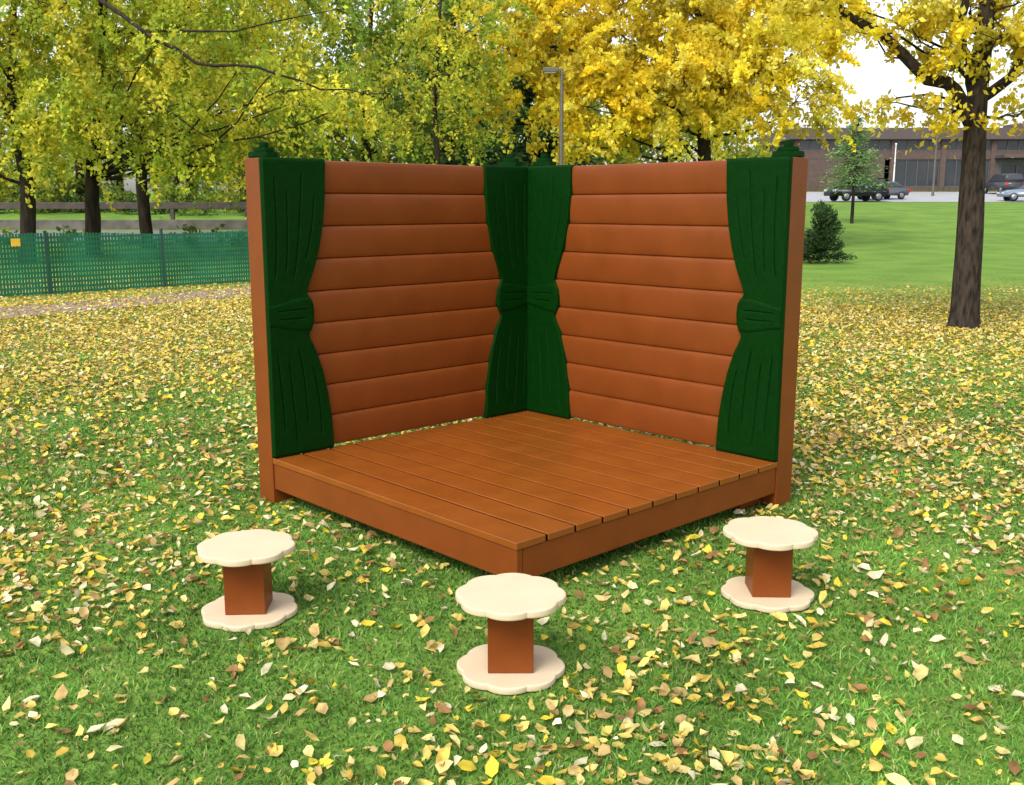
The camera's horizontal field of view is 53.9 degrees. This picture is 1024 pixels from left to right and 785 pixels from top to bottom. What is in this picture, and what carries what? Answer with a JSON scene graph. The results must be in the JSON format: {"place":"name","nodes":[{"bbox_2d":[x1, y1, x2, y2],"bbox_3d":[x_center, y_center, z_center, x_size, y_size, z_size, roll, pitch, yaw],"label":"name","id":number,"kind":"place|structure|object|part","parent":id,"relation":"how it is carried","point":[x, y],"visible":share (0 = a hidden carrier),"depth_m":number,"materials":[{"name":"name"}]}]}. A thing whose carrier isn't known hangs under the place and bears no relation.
{"place":"outdoors","nodes":[
{"label":"outdoors","id":0,"kind":"place"},
{"bbox_2d":[0,231,245,241],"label":"road","id":1,"kind":"structure","parent":0,"point":[119,232],"depth_m":45.53,"materials":[{"name":"grey asphalt"}]},
{"bbox_2d":[0,286,250,317],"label":"path","id":2,"kind":"structure","parent":0,"point":[11,313],"depth_m":17.72,"materials":[{"name":"beige gravel"}]},
{"bbox_2d":[0,0,779,212],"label":"distant woods","id":3,"kind":"object","parent":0,"point":[725,154],"depth_m":60.20,"materials":[{"name":"plant"}]},
{"bbox_2d":[0,191,1023,784],"bbox_3d":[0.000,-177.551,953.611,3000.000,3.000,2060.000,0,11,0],"label":"ground","id":4,"kind":"structure","parent":0,"point":[896,245],"depth_m":4.34,"materials":[{"name":"plant"}]},
{"bbox_2d":[0,0,211,261],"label":"tree","id":5,"kind":"object","parent":4,"relation":"on","point":[23,117],"visible":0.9,"depth_m":28.93,"materials":[{"name":"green plant"}]},
{"bbox_2d":[0,202,247,229],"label":"road guard wall","id":6,"kind":"structure","parent":4,"relation":"on","point":[172,223],"depth_m":47.34,"materials":[{"name":"concrete"}]},
{"bbox_2d":[0,178,248,245],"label":"undergrowth","id":7,"kind":"object","parent":4,"relation":"on","point":[130,197],"visible":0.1,"depth_m":57.31,"materials":[{"name":"green plant"}]},
{"bbox_2d":[0,229,249,296],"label":"garden fence","id":8,"kind":"object","parent":4,"relation":"on","point":[47,252],"visible":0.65,"depth_m":20.29,"materials":[{"name":"green plastic"}]},
{"bbox_2d":[0,0,364,247],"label":"tree","id":9,"kind":"object","parent":4,"relation":"on","point":[144,216],"visible":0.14,"depth_m":36.25,"materials":[{"name":"yellow plant"}]},
{"bbox_2d":[19,0,407,257],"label":"tree","id":10,"kind":"object","parent":4,"relation":"on","point":[168,135],"visible":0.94,"depth_m":29.29,"materials":[{"name":"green plant"}]},
{"bbox_2d":[197,529,297,631],"bbox_3d":[-1.120,0.790,4.273,0.409,0.308,0.409,-1,11,-3],"label":"stool","id":11,"kind":"object","parent":4,"relation":"on","point":[250,598],"visible":1,"depth_m":4.20,"materials":[{"name":"brown wood"}]},
{"bbox_2d":[195,0,522,210],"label":"tree","id":12,"kind":"object","parent":4,"relation":"on","point":[367,32],"visible":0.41,"depth_m":39.47,"materials":[{"name":"yellow plant"}]},
{"bbox_2d":[330,0,538,165],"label":"tree","id":13,"kind":"object","parent":4,"relation":"on","point":[422,30],"visible":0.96,"depth_m":32.95,"materials":[{"name":"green plant"}]},
{"bbox_2d":[374,0,531,165],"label":"tree","id":14,"kind":"object","parent":4,"relation":"on","point":[494,159],"visible":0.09,"depth_m":46.46,"materials":[{"name":"green plant"}]},
{"bbox_2d":[455,573,565,694],"bbox_3d":[-0.005,0.888,3.746,0.409,0.308,0.409,0,11,0],"label":"stool","id":15,"kind":"object","parent":4,"relation":"on","point":[510,658],"visible":1,"depth_m":3.67,"materials":[{"name":"brown wood"}]},
{"bbox_2d":[0,274,1023,784],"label":"fallen leaves","id":16,"kind":"object","parent":4,"relation":"on","point":[626,722],"visible":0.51,"depth_m":5.93,"materials":[{"name":"yellow plant"}]},
{"bbox_2d":[245,141,807,575],"bbox_3d":[0.067,-0.367,5.776,2.226,2.084,2.226,-10,14,-42],"label":"play stage","id":17,"kind":"object","parent":4,"relation":"on","point":[536,307],"visible":0.99,"depth_m":6.01,"materials":[{"name":"brown wood"}]},
{"bbox_2d":[490,1,605,165],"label":"pine tree","id":18,"kind":"object","parent":4,"relation":"on","point":[528,94],"visible":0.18,"depth_m":49.69,"materials":[{"name":"green plant"}]},
{"bbox_2d":[543,67,563,164],"bbox_3d":[1.379,-7.524,33.183,0.759,6.100,0.280,0,11,0],"label":"street lamp","id":19,"kind":"object","parent":4,"relation":"on","point":[550,69],"visible":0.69,"depth_m":32.78,"materials":[{"name":"metal"}]},
{"bbox_2d":[444,0,883,164],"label":"tree","id":20,"kind":"object","parent":4,"relation":"on","point":[700,58],"visible":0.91,"depth_m":35.05,"materials":[{"name":"yellow plant"}]},
{"bbox_2d":[721,516,817,612],"bbox_3d":[1.137,0.755,4.460,0.410,0.308,0.410,0,11,2],"label":"stool","id":21,"kind":"object","parent":4,"relation":"on","point":[766,583],"visible":0.99,"depth_m":4.38,"materials":[{"name":"brown wood"}]},
{"bbox_2d":[803,199,856,263],"bbox_3d":[9.038,-4.773,29.883,2.250,1.922,2.472,-2,11,-10],"label":"evergreen shrub","id":22,"kind":"object","parent":4,"relation":"on","point":[826,228],"visible":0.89,"depth_m":29.71,"materials":[{"name":"green plant"}]},
{"bbox_2d":[816,115,894,223],"bbox_3d":[17.178,-11.171,50.638,4.021,5.468,4.189,6,12,29],"label":"tree","id":23,"kind":"object","parent":4,"relation":"on","point":[854,177],"visible":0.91,"depth_m":50.55,"materials":[{"name":"green plant"}]},
{"bbox_2d":[724,0,1023,329],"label":"tree","id":24,"kind":"object","parent":4,"relation":"on","point":[980,24],"visible":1,"depth_m":13.49,"materials":[{"name":"yellow plant"}]},
{"bbox_2d":[753,123,1023,190],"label":"office building","id":25,"kind":"structure","parent":4,"relation":"on","point":[914,168],"depth_m":98.46,"materials":[{"name":"brown brick"}]},
{"bbox_2d":[800,140,840,150],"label":"window","id":26,"kind":"structure","parent":25,"relation":"in","point":[805,145],"depth_m":98.40,"materials":[{"name":"grey glass"}]},
{"bbox_2d":[847,140,890,150],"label":"window","id":27,"kind":"structure","parent":25,"relation":"in","point":[881,145],"depth_m":98.38,"materials":[{"name":"grey glass"}]},
{"bbox_2d":[895,159,939,186],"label":"window","id":28,"kind":"structure","parent":25,"relation":"in","point":[908,172],"depth_m":98.88,"materials":[{"name":"grey glass"}]},
{"bbox_2d":[897,140,941,150],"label":"window","id":29,"kind":"structure","parent":25,"relation":"in","point":[902,145],"depth_m":98.40,"materials":[{"name":"grey glass"}]},
{"bbox_2d":[944,159,989,186],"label":"window","id":30,"kind":"structure","parent":25,"relation":"in","point":[953,166],"depth_m":98.88,"materials":[{"name":"grey glass"}]},
{"bbox_2d":[947,140,991,150],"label":"window","id":31,"kind":"structure","parent":25,"relation":"in","point":[956,145],"depth_m":98.40,"materials":[{"name":"grey glass"}]},
{"bbox_2d":[995,159,1023,176],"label":"door","id":32,"kind":"structure","parent":25,"relation":"in","point":[1003,166],"depth_m":98.74,"materials":[{"name":"grey glass"}]},
{"bbox_2d":[997,140,1023,150],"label":"window","id":33,"kind":"structure","parent":25,"relation":"in","point":[1002,145],"depth_m":98.40,"materials":[{"name":"grey glass"}]},
{"bbox_2d":[0,0,1023,190],"label":"sky","id":34,"kind":"structure","parent":0,"point":[874,78],"materials":[{"name":"white"}]},
{"bbox_2d":[806,192,1023,201],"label":"parking lot","id":35,"kind":"structure","parent":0,"point":[917,197],"depth_m":83.92,"materials":[{"name":"grey asphalt"}]},
{"bbox_2d":[824,178,889,200],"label":"parked car","id":36,"kind":"object","parent":35,"relation":"on","point":[878,194],"visible":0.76,"depth_m":78.00,"materials":[{"name":"black paint"}]},
{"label":"window","id":37,"kind":"part","parent":36,"relation":"part of","materials":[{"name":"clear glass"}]},
{"bbox_2d":[857,181,910,198],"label":"parked car","id":38,"kind":"object","parent":35,"relation":"on","point":[898,190],"visible":0.34,"depth_m":82.11,"materials":[{"name":"grey paint"}]},
{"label":"window","id":39,"kind":"part","parent":38,"relation":"part of","materials":[{"name":"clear glass"}]},
{"bbox_2d":[893,143,896,180],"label":"flagpole","id":40,"kind":"object","parent":35,"relation":"on","point":[894,162],"visible":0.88,"depth_m":90.71,"materials":[{"name":"white metal"}]},
{"bbox_2d":[929,130,937,195],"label":"street lamp","id":41,"kind":"object","parent":35,"relation":"on","point":[933,184],"visible":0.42,"depth_m":87.83,"materials":[{"name":"metal"}]},
{"bbox_2d":[985,173,1023,193],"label":"parked car","id":42,"kind":"object","parent":35,"relation":"on","point":[1003,182],"visible":0.56,"depth_m":89.76,"materials":[{"name":"paint"}]},
{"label":"window","id":43,"kind":"part","parent":42,"relation":"part of","materials":[{"name":"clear glass"}]},
{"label":"rear window","id":44,"kind":"part","parent":42,"relation":"part of","materials":[{"name":"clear glass"}]},
{"bbox_2d":[997,184,1023,200],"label":"parked car","id":45,"kind":"object","parent":35,"relation":"on","point":[1014,194],"visible":0.99,"depth_m":78.95,"materials":[{"name":"grey paint"}]}
]}

